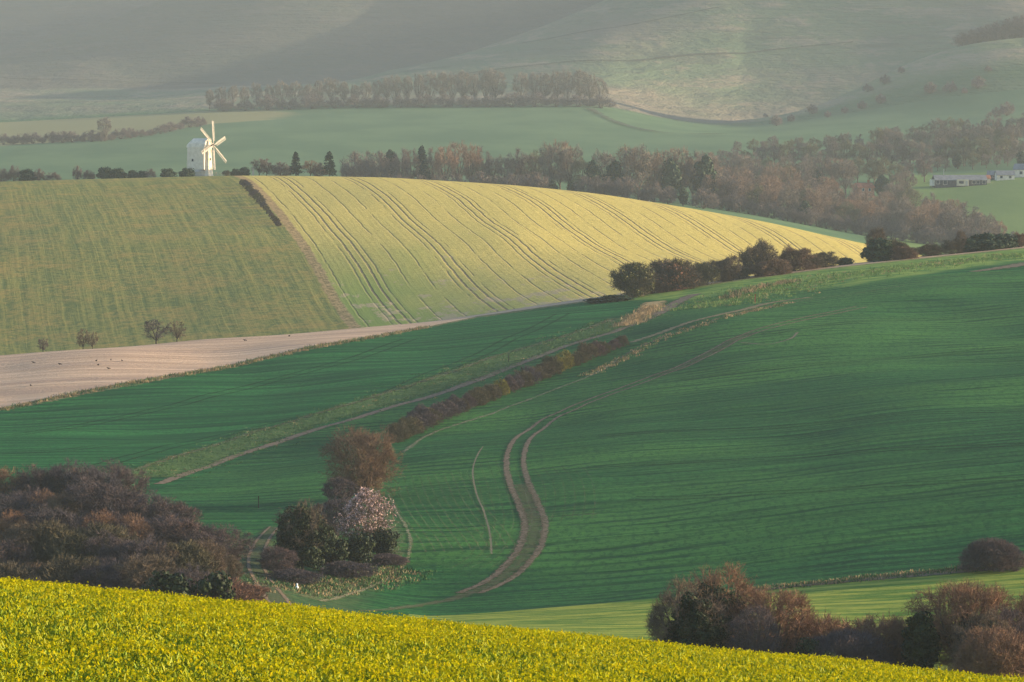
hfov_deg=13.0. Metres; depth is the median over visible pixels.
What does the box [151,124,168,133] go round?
bare bush
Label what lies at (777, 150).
bare tree
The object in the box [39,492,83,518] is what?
bare tree
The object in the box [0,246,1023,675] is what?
green hill
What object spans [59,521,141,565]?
thicket bush
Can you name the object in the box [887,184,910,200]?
bare tree
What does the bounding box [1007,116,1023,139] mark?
bare tree
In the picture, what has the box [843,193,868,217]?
bare tree
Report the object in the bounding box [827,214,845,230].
bare bush
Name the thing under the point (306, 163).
bare tree
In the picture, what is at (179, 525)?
bare tree
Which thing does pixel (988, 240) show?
evergreen bush
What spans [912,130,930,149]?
bare tree
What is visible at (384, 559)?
bramble patch
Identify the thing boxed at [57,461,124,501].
bare tree
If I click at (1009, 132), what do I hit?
bare tree
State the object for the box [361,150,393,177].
bare bush
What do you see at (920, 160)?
bare tree
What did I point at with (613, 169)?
evergreen tree
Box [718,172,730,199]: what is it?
bare tree
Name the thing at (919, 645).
ivy column
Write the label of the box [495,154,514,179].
bare tree
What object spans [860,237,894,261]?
evergreen bush
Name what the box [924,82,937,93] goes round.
bare bush
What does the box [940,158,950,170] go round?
bare tree
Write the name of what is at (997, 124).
bare tree
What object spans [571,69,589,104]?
bare tree
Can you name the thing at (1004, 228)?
bare tree
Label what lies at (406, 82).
bare tree
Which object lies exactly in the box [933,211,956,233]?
bare tree
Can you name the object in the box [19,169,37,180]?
evergreen bush
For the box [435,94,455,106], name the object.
bare bush
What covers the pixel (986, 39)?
bare bush
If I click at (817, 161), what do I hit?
bare tree
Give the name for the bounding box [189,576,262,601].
bare bush
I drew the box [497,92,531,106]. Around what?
bare bush
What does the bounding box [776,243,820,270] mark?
hawthorn bush
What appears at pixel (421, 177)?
bare bush
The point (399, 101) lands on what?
bare bush
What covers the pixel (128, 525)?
bare tree
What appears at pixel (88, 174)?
bare bush
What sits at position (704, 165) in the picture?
evergreen tree
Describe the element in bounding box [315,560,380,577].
bramble patch
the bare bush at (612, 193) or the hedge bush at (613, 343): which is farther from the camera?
the bare bush at (612, 193)
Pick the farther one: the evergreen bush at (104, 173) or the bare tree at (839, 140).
the bare tree at (839, 140)
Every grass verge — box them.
[128,316,658,476]
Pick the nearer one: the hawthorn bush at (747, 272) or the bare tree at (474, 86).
the hawthorn bush at (747, 272)
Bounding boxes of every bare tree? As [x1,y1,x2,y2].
[0,466,31,514]
[0,484,51,516]
[0,493,40,537]
[0,507,61,541]
[0,509,27,556]
[0,520,57,567]
[0,537,36,576]
[1,471,54,509]
[9,463,77,496]
[13,560,47,578]
[22,489,57,525]
[22,501,88,529]
[28,457,94,495]
[36,339,47,349]
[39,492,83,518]
[54,467,101,510]
[54,489,103,519]
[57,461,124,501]
[62,475,149,522]
[62,565,117,587]
[76,328,90,346]
[76,555,139,589]
[77,528,146,582]
[79,508,120,534]
[80,509,152,542]
[84,491,149,527]
[85,331,98,348]
[89,457,151,503]
[96,532,170,578]
[97,117,111,140]
[109,552,168,590]
[117,488,169,518]
[117,512,158,547]
[131,510,195,543]
[132,550,191,587]
[136,495,191,542]
[141,542,180,567]
[142,319,171,343]
[148,513,222,547]
[155,500,203,532]
[168,320,186,341]
[169,562,209,586]
[174,527,232,554]
[186,536,228,581]
[205,89,214,110]
[205,522,259,560]
[214,86,226,102]
[217,554,246,579]
[227,84,239,102]
[239,86,249,103]
[249,158,267,175]
[250,82,263,103]
[260,159,274,175]
[263,84,274,99]
[272,79,290,105]
[285,81,303,107]
[302,159,319,175]
[303,83,312,97]
[312,80,323,97]
[318,423,408,495]
[320,77,339,99]
[339,81,349,100]
[350,84,360,97]
[355,149,374,176]
[360,80,371,99]
[370,79,383,104]
[381,77,393,98]
[386,75,404,99]
[389,147,411,177]
[401,74,413,100]
[403,147,420,178]
[413,73,424,97]
[419,70,439,99]
[426,146,442,178]
[433,144,458,180]
[436,71,448,97]
[442,72,462,104]
[442,139,469,179]
[455,142,485,179]
[456,69,471,97]
[467,73,478,98]
[474,146,492,180]
[476,67,495,105]
[483,157,502,182]
[485,69,507,98]
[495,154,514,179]
[506,148,523,179]
[511,72,528,96]
[517,152,538,179]
[525,150,551,180]
[527,71,540,103]
[537,140,563,182]
[538,71,554,96]
[547,139,573,189]
[550,70,565,96]
[556,144,583,185]
[557,68,574,97]
[570,156,594,183]
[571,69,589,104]
[580,72,598,101]
[591,148,614,183]
[592,76,608,96]
[611,145,640,179]
[620,143,653,199]
[635,151,666,188]
[645,148,671,186]
[663,145,694,189]
[681,150,702,202]
[694,151,718,165]
[701,173,726,201]
[715,169,742,210]
[716,149,728,163]
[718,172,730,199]
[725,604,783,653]
[726,176,755,211]
[726,584,821,653]
[727,147,741,165]
[733,141,741,150]
[735,154,753,169]
[739,150,752,158]
[746,138,758,154]
[750,173,773,193]
[753,141,768,161]
[755,176,782,201]
[758,156,776,173]
[758,166,783,180]
[762,184,784,214]
[763,161,781,176]
[765,182,791,203]
[767,134,779,149]
[767,139,781,166]
[774,141,793,159]
[775,165,803,187]
[780,163,800,182]
[785,179,809,202]
[786,139,796,151]
[787,191,805,208]
[794,135,804,149]
[794,184,819,208]
[796,142,811,161]
[798,187,831,222]
[800,140,821,161]
[802,189,832,225]
[808,136,822,153]
[812,150,832,176]
[818,176,839,191]
[819,163,841,184]
[822,135,836,149]
[822,190,839,225]
[824,185,847,205]
[825,158,846,179]
[827,135,843,146]
[829,140,841,159]
[830,158,859,194]
[832,197,853,214]
[834,199,856,227]
[835,139,856,160]
[835,159,858,178]
[838,131,851,151]
[838,182,859,210]
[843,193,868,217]
[844,205,862,232]
[849,143,869,163]
[849,198,866,220]
[850,157,868,182]
[854,134,864,151]
[854,201,879,224]
[859,142,877,165]
[859,191,877,209]
[863,158,884,182]
[864,226,886,246]
[865,126,885,152]
[866,199,888,231]
[868,156,890,179]
[870,206,892,223]
[874,136,891,167]
[874,190,895,209]
[876,197,897,220]
[877,126,895,145]
[877,192,898,212]
[880,180,903,200]
[885,129,900,154]
[886,161,908,180]
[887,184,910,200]
[889,172,904,189]
[891,126,901,138]
[891,193,912,230]
[892,198,912,226]
[894,184,923,208]
[895,132,911,147]
[896,159,914,180]
[897,167,917,189]
[900,137,919,161]
[900,578,1020,670]
[903,204,935,242]
[905,127,916,139]
[909,206,925,228]
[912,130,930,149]
[914,141,934,167]
[914,152,933,181]
[915,123,929,141]
[916,197,942,223]
[916,202,941,225]
[920,191,936,208]
[926,117,947,137]
[931,209,949,230]
[932,199,953,215]
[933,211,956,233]
[938,140,960,164]
[939,117,954,132]
[939,199,957,210]
[940,125,962,144]
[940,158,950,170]
[940,208,964,234]
[948,198,962,212]
[951,117,970,137]
[951,136,974,165]
[953,145,975,165]
[954,230,967,248]
[956,201,981,229]
[960,218,974,231]
[961,119,976,138]
[963,152,981,169]
[970,135,992,164]
[972,214,996,235]
[973,123,994,146]
[982,111,1000,137]
[983,605,1023,644]
[986,126,1003,150]
[988,219,1001,233]
[994,220,1007,233]
[995,117,1010,135]
[995,136,1014,162]
[1000,125,1014,149]
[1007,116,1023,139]
[1007,123,1022,146]
[1010,140,1023,163]
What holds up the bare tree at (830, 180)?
on the valley fields
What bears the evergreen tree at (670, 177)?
on the valley fields
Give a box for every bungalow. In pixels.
[930,175,987,187]
[994,170,1014,180]
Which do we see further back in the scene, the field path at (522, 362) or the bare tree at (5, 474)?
the field path at (522, 362)
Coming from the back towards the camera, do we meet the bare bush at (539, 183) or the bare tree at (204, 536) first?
the bare bush at (539, 183)
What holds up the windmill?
on the windmill hill at (115, 262)
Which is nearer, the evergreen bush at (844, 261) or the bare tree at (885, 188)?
the evergreen bush at (844, 261)
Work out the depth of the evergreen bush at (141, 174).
1428.86 m
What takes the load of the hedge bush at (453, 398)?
on the green hill at (880, 430)
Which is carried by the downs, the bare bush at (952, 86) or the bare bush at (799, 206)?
the bare bush at (952, 86)
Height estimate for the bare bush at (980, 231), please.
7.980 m
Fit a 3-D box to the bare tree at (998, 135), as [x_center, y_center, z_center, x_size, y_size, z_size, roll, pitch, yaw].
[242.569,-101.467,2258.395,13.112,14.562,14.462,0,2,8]
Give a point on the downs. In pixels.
(52, 49)
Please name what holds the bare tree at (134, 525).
on the green hill at (880, 430)
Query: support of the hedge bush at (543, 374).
on the green hill at (880, 430)
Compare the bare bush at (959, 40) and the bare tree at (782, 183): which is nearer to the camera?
the bare tree at (782, 183)
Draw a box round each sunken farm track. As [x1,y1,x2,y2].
[243,527,293,603]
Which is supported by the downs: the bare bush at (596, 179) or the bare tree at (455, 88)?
the bare tree at (455, 88)
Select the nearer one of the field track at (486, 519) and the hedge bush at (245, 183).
the field track at (486, 519)
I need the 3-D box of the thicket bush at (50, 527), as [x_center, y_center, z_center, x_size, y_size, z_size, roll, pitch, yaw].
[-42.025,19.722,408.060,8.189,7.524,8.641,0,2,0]
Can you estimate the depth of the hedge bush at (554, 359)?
673.95 m
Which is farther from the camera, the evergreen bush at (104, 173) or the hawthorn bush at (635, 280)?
the evergreen bush at (104, 173)
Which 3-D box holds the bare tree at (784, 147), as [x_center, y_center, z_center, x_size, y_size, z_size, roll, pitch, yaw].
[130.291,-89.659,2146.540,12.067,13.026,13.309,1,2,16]
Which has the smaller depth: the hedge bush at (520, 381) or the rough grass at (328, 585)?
the rough grass at (328, 585)
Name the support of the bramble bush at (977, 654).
on the green hill at (880, 430)
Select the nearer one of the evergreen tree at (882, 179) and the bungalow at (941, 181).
the evergreen tree at (882, 179)
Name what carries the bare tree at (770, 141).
on the valley fields
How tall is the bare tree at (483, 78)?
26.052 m
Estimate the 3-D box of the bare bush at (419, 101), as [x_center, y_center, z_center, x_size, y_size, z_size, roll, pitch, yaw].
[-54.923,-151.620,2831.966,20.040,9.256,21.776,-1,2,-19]
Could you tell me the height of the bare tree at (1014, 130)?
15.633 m
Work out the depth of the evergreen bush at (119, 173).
1429.70 m
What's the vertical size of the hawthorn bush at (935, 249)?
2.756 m
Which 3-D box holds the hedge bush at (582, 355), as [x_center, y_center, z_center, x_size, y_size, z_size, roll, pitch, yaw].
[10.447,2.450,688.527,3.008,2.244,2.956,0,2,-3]
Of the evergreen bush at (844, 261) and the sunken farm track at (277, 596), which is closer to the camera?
the sunken farm track at (277, 596)
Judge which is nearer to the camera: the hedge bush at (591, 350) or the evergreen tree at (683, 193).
the hedge bush at (591, 350)
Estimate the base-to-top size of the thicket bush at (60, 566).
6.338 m
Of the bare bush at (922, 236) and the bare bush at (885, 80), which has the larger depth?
the bare bush at (885, 80)
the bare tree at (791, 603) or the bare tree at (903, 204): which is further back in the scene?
the bare tree at (903, 204)
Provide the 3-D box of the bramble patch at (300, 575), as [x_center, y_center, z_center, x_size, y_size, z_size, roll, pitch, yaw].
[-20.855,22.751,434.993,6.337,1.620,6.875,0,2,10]
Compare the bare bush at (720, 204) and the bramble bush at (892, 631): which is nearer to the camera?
the bramble bush at (892, 631)
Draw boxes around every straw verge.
[615,300,666,325]
[630,297,810,341]
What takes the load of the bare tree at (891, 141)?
on the valley fields
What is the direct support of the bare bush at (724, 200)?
on the valley fields
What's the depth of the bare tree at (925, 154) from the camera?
2128.07 m
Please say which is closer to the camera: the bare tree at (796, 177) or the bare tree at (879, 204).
the bare tree at (879, 204)
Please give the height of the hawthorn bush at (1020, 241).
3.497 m
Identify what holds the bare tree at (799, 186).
on the valley fields
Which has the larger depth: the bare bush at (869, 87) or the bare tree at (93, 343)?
the bare bush at (869, 87)
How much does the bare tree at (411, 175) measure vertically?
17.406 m
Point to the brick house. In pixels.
(868, 186)
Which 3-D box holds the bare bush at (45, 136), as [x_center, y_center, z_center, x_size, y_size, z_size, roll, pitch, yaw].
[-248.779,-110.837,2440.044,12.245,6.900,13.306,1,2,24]
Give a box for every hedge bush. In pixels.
[222,170,229,175]
[240,179,251,187]
[244,185,253,190]
[249,189,260,196]
[252,193,264,199]
[255,197,266,203]
[385,422,410,439]
[385,423,409,442]
[395,415,421,435]
[401,403,439,427]
[406,411,429,430]
[407,416,425,434]
[421,407,441,425]
[429,403,448,422]
[434,401,454,419]
[440,399,463,416]
[447,394,467,413]
[458,397,470,411]
[461,393,477,407]
[466,389,487,405]
[472,386,490,403]
[482,383,500,400]
[491,385,502,397]
[493,378,509,395]
[496,374,518,392]
[508,369,535,386]
[510,373,524,389]
[520,365,542,383]
[527,365,546,380]
[535,361,556,378]
[541,355,563,374]
[555,355,566,371]
[556,349,574,368]
[566,353,581,365]
[572,350,588,362]
[576,341,599,360]
[586,340,608,356]
[598,340,611,353]
[607,338,621,350]
[615,334,628,346]
[813,251,839,267]
[940,240,965,253]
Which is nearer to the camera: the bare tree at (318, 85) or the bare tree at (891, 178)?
the bare tree at (891, 178)
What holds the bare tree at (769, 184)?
on the valley fields
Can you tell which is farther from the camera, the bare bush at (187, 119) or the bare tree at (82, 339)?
the bare bush at (187, 119)
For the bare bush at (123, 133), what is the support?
on the valley fields
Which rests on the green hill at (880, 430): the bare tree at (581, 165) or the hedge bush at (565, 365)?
the hedge bush at (565, 365)
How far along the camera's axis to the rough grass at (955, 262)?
801.67 m
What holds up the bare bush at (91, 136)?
on the valley fields
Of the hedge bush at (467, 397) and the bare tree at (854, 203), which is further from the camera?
the bare tree at (854, 203)
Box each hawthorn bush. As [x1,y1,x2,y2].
[607,261,656,297]
[645,270,673,293]
[647,255,702,291]
[673,269,708,287]
[690,260,720,285]
[705,253,745,281]
[732,264,754,278]
[733,238,778,275]
[748,257,793,275]
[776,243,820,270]
[793,253,827,269]
[878,238,917,259]
[890,246,921,259]
[914,243,946,256]
[1014,232,1023,246]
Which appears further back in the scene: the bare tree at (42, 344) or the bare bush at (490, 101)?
the bare bush at (490, 101)
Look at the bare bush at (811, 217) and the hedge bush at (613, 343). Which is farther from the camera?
the bare bush at (811, 217)
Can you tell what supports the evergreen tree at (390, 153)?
on the valley fields
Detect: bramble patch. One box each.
[263,568,327,584]
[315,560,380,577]
[368,553,409,565]
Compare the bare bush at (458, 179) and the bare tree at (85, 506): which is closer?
the bare tree at (85, 506)
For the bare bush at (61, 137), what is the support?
on the valley fields
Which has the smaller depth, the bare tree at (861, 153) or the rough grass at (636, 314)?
the rough grass at (636, 314)
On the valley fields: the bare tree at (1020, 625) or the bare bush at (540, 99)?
the bare bush at (540, 99)
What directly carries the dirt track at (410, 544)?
on the green hill at (880, 430)
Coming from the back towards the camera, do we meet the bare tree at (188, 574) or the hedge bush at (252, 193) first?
the hedge bush at (252, 193)
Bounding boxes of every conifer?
[288,151,303,175]
[320,151,336,175]
[413,145,432,179]
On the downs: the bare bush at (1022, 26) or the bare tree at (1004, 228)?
the bare bush at (1022, 26)
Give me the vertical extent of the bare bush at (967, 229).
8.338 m
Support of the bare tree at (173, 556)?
on the green hill at (880, 430)
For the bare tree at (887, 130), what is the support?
on the valley fields
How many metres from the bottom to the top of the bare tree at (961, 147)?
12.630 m
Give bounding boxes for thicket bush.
[0,559,44,580]
[8,518,84,572]
[24,553,111,587]
[27,525,105,575]
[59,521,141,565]
[162,538,221,582]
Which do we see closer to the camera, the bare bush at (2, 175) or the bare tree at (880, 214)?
the bare bush at (2, 175)
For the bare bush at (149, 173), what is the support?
on the windmill hill at (115, 262)
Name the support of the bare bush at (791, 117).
on the valley fields
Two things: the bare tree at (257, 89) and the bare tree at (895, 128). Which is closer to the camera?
the bare tree at (895, 128)
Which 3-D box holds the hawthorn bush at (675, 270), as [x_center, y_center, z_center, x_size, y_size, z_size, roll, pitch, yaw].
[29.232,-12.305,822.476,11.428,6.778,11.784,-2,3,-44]
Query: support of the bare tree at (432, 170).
on the valley fields
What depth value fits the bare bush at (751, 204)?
1681.17 m
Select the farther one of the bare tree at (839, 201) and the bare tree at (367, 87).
the bare tree at (367, 87)
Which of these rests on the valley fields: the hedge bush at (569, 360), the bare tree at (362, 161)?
the bare tree at (362, 161)
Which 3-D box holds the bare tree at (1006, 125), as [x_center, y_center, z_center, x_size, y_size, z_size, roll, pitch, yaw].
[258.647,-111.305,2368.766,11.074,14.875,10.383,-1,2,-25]
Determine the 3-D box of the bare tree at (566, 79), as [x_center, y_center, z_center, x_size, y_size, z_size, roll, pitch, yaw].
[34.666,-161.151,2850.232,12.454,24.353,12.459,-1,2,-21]
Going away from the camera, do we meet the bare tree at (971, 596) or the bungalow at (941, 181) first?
the bare tree at (971, 596)
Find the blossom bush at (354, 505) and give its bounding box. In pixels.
[333,487,398,544]
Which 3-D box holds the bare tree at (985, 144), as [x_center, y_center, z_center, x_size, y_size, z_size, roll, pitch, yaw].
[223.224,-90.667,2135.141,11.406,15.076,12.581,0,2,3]
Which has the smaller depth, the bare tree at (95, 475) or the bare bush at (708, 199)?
the bare tree at (95, 475)
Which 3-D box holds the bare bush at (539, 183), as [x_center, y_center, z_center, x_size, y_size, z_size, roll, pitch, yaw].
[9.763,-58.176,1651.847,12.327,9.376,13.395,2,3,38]
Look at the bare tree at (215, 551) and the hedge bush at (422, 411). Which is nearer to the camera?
the bare tree at (215, 551)
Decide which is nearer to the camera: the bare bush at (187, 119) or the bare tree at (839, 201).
the bare tree at (839, 201)
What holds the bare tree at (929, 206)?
on the valley fields
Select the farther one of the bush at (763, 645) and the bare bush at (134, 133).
the bare bush at (134, 133)
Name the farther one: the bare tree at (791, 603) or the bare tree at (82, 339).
the bare tree at (82, 339)
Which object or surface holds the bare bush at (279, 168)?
on the windmill hill at (115, 262)
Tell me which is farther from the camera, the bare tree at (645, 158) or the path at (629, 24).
the path at (629, 24)
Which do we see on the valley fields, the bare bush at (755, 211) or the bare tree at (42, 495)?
the bare bush at (755, 211)
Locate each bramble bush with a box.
[774,610,859,651]
[804,626,897,664]
[822,626,904,665]
[843,608,939,668]
[947,624,1023,677]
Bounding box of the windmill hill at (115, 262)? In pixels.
[0,176,938,354]
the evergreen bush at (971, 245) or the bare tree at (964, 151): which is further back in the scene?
the bare tree at (964, 151)
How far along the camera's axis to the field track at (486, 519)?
500.50 m
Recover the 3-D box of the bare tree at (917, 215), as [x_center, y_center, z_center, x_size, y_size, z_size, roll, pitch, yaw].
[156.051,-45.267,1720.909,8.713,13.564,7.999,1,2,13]
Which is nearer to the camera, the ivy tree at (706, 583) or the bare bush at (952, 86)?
the ivy tree at (706, 583)
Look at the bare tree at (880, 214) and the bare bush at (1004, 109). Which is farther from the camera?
the bare bush at (1004, 109)
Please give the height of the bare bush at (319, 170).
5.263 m
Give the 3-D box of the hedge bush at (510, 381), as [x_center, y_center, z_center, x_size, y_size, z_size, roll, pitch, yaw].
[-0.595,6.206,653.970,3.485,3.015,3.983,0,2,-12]
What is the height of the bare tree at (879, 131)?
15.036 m
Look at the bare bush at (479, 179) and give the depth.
1652.81 m
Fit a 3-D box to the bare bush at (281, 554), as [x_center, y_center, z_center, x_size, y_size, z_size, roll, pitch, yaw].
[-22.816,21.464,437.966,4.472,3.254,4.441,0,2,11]
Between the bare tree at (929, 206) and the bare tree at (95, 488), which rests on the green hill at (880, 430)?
the bare tree at (95, 488)
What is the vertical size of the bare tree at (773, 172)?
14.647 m
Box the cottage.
[1013,164,1023,176]
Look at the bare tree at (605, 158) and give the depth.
1694.50 m
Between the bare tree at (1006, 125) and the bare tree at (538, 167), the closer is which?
the bare tree at (538, 167)
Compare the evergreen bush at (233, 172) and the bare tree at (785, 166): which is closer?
the evergreen bush at (233, 172)
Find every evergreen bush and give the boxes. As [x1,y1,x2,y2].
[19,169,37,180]
[96,166,115,178]
[110,168,126,177]
[127,170,137,177]
[136,170,147,177]
[140,570,235,599]
[160,168,176,176]
[178,167,194,176]
[230,168,239,175]
[239,167,250,175]
[315,527,349,566]
[344,530,375,562]
[371,526,399,555]
[583,297,607,303]
[597,294,634,301]
[788,637,822,654]
[820,650,837,657]
[835,257,854,264]
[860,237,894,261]
[955,237,983,252]
[970,232,1005,250]
[991,233,1018,248]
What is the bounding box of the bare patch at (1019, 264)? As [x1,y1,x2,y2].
[974,262,1023,271]
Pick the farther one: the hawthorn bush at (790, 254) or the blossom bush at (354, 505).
the hawthorn bush at (790, 254)
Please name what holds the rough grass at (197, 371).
on the green hill at (880, 430)
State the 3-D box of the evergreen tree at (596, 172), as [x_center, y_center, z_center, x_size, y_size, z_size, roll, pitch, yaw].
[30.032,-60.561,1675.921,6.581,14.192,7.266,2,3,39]
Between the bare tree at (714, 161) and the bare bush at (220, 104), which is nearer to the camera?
the bare tree at (714, 161)
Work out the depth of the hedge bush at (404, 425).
594.45 m
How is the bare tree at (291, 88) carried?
on the downs
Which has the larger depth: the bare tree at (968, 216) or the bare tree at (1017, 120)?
the bare tree at (1017, 120)
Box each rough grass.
[0,325,431,410]
[241,563,436,600]
[577,301,793,376]
[608,303,668,326]
[631,252,1023,313]
[719,277,802,298]
[721,561,1022,593]
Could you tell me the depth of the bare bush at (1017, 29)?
2996.39 m
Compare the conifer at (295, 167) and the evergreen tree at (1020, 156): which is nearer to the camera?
the conifer at (295, 167)
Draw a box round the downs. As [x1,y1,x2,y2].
[0,0,1023,125]
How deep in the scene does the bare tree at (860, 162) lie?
2008.03 m
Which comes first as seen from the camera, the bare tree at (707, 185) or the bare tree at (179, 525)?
the bare tree at (179, 525)
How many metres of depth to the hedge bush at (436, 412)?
611.83 m
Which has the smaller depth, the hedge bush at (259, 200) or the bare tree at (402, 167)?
the hedge bush at (259, 200)
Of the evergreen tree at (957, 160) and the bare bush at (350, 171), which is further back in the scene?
the evergreen tree at (957, 160)
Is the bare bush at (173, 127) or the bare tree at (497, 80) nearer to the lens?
the bare bush at (173, 127)
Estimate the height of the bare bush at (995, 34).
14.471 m
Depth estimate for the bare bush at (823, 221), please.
1680.60 m
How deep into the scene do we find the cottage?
2020.37 m
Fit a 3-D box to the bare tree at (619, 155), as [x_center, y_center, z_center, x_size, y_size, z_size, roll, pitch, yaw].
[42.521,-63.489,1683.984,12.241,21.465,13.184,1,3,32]
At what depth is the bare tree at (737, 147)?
2252.40 m
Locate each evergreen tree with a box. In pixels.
[381,149,400,177]
[548,180,558,188]
[566,180,577,190]
[584,160,601,181]
[602,160,623,194]
[660,158,681,201]
[677,187,688,205]
[690,154,718,206]
[797,200,811,224]
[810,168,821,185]
[874,174,889,195]
[952,153,963,168]
[1016,151,1023,163]
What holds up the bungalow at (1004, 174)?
on the valley fields
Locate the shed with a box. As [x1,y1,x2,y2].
[986,170,994,179]
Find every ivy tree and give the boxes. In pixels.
[271,496,334,569]
[642,572,731,649]
[676,561,773,649]
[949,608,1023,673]
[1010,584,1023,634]
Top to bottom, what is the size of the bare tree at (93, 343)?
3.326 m
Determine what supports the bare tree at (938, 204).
on the valley fields
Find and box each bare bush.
[0,133,9,144]
[0,168,9,181]
[6,165,20,180]
[7,136,18,143]
[10,133,32,143]
[21,133,41,143]
[33,168,45,179]
[42,172,60,179]
[43,131,60,142]
[51,130,71,142]
[63,131,79,141]
[71,165,82,178]
[81,130,101,141]
[82,170,95,178]
[94,134,108,140]
[107,128,132,138]
[107,134,115,139]
[126,128,138,137]
[137,129,148,136]
[144,168,156,177]
[146,129,155,134]
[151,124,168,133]
[162,122,178,131]
[175,122,183,129]
[178,116,203,127]
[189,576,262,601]
[196,116,206,124]
[208,98,233,110]
[234,100,255,110]
[246,582,271,601]
[253,93,279,109]
[256,545,300,572]
[268,161,292,175]
[276,98,302,108]
[310,497,359,536]
[311,162,328,175]
[319,476,360,502]
[322,97,344,107]
[338,150,364,176]
[343,94,370,107]
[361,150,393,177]
[366,95,391,107]
[388,173,401,177]
[390,95,411,107]
[409,94,438,107]
[414,175,427,179]
[426,174,447,180]
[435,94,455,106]
[445,173,467,181]
[453,95,480,106]
[471,171,491,183]
[476,96,501,106]
[489,176,502,183]
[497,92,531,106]
[498,173,524,185]
[513,174,537,186]
[518,90,548,106]
[523,170,550,188]
[544,93,569,106]
[561,94,594,106]
[573,175,602,193]
[585,176,620,195]
[588,95,615,107]
[599,177,627,196]
[614,176,639,197]
[632,185,654,200]
[639,180,665,201]
[659,186,677,203]
[688,187,719,208]
[705,193,723,208]
[716,197,738,210]
[725,193,746,211]
[740,199,754,213]
[749,202,768,215]
[758,201,783,217]
[769,114,782,125]
[774,206,790,219]
[787,114,795,121]
[787,209,801,222]
[792,203,805,223]
[799,208,820,225]
[806,104,817,113]
[817,211,832,228]
[824,111,830,116]
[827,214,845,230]
[837,215,853,231]
[841,106,849,112]
[857,100,867,108]
[862,84,873,91]
[870,217,892,236]
[874,93,886,102]
[879,74,890,83]
[891,219,912,240]
[897,66,904,72]
[908,230,923,242]
[909,226,936,243]
[914,225,949,244]
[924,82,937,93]
[935,230,952,244]
[942,80,957,91]
[949,229,965,240]
[951,32,972,46]
[956,537,1023,571]
[960,226,976,237]
[961,29,981,43]
[967,26,986,42]
[970,227,986,235]
[971,75,986,88]
[976,23,998,41]
[985,21,1007,40]
[987,20,1016,39]
[991,107,1001,115]
[999,17,1023,38]
[999,101,1014,115]
[1004,15,1023,37]
[1009,15,1023,37]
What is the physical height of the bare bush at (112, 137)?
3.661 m
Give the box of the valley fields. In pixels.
[0,89,1023,253]
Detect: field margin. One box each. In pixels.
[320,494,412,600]
[402,285,903,451]
[748,565,1023,590]
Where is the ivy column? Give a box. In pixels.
[900,611,941,670]
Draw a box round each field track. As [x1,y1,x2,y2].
[458,306,864,592]
[472,446,492,553]
[740,332,798,343]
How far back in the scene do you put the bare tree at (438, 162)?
1675.08 m
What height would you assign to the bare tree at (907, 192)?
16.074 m
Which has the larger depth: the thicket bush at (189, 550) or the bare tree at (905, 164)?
the bare tree at (905, 164)
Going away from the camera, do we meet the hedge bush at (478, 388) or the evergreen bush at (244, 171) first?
the hedge bush at (478, 388)
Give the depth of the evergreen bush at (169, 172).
1427.32 m
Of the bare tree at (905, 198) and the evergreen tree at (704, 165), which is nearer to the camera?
the evergreen tree at (704, 165)
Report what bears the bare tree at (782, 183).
on the valley fields
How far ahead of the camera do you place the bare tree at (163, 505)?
452.88 m
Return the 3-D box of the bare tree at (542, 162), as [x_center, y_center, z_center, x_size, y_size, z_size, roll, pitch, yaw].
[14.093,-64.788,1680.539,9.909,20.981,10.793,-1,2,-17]
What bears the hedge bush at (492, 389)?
on the green hill at (880, 430)
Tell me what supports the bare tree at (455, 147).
on the valley fields
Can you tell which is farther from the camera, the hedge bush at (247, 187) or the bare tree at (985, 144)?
the bare tree at (985, 144)
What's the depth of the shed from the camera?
2013.20 m
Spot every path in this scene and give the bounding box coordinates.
[0,77,220,83]
[155,293,701,483]
[465,41,852,73]
[524,6,721,42]
[587,108,726,133]
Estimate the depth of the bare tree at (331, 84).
2847.05 m
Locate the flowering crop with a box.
[0,576,1023,681]
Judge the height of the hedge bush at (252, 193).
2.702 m
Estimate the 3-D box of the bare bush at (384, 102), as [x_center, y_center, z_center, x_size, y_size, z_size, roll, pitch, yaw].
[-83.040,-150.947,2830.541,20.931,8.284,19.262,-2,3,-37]
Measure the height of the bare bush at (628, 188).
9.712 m
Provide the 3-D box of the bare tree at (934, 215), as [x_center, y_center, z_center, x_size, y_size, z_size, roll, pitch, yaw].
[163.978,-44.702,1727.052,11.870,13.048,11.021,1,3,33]
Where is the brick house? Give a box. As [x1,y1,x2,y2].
[853,180,875,197]
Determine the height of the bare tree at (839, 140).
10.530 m
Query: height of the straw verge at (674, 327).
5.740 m
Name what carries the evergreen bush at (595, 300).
on the green hill at (880, 430)
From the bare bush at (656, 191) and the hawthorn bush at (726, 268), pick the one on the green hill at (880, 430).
the hawthorn bush at (726, 268)
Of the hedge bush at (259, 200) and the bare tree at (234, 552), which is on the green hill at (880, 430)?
the bare tree at (234, 552)
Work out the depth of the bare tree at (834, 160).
1999.88 m
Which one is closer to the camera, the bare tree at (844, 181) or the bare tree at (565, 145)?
the bare tree at (565, 145)
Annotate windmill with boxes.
[187,121,226,175]
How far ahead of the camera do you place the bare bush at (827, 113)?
2832.68 m
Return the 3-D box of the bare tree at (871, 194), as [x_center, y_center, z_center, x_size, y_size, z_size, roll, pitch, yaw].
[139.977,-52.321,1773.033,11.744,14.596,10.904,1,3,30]
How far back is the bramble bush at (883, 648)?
311.85 m

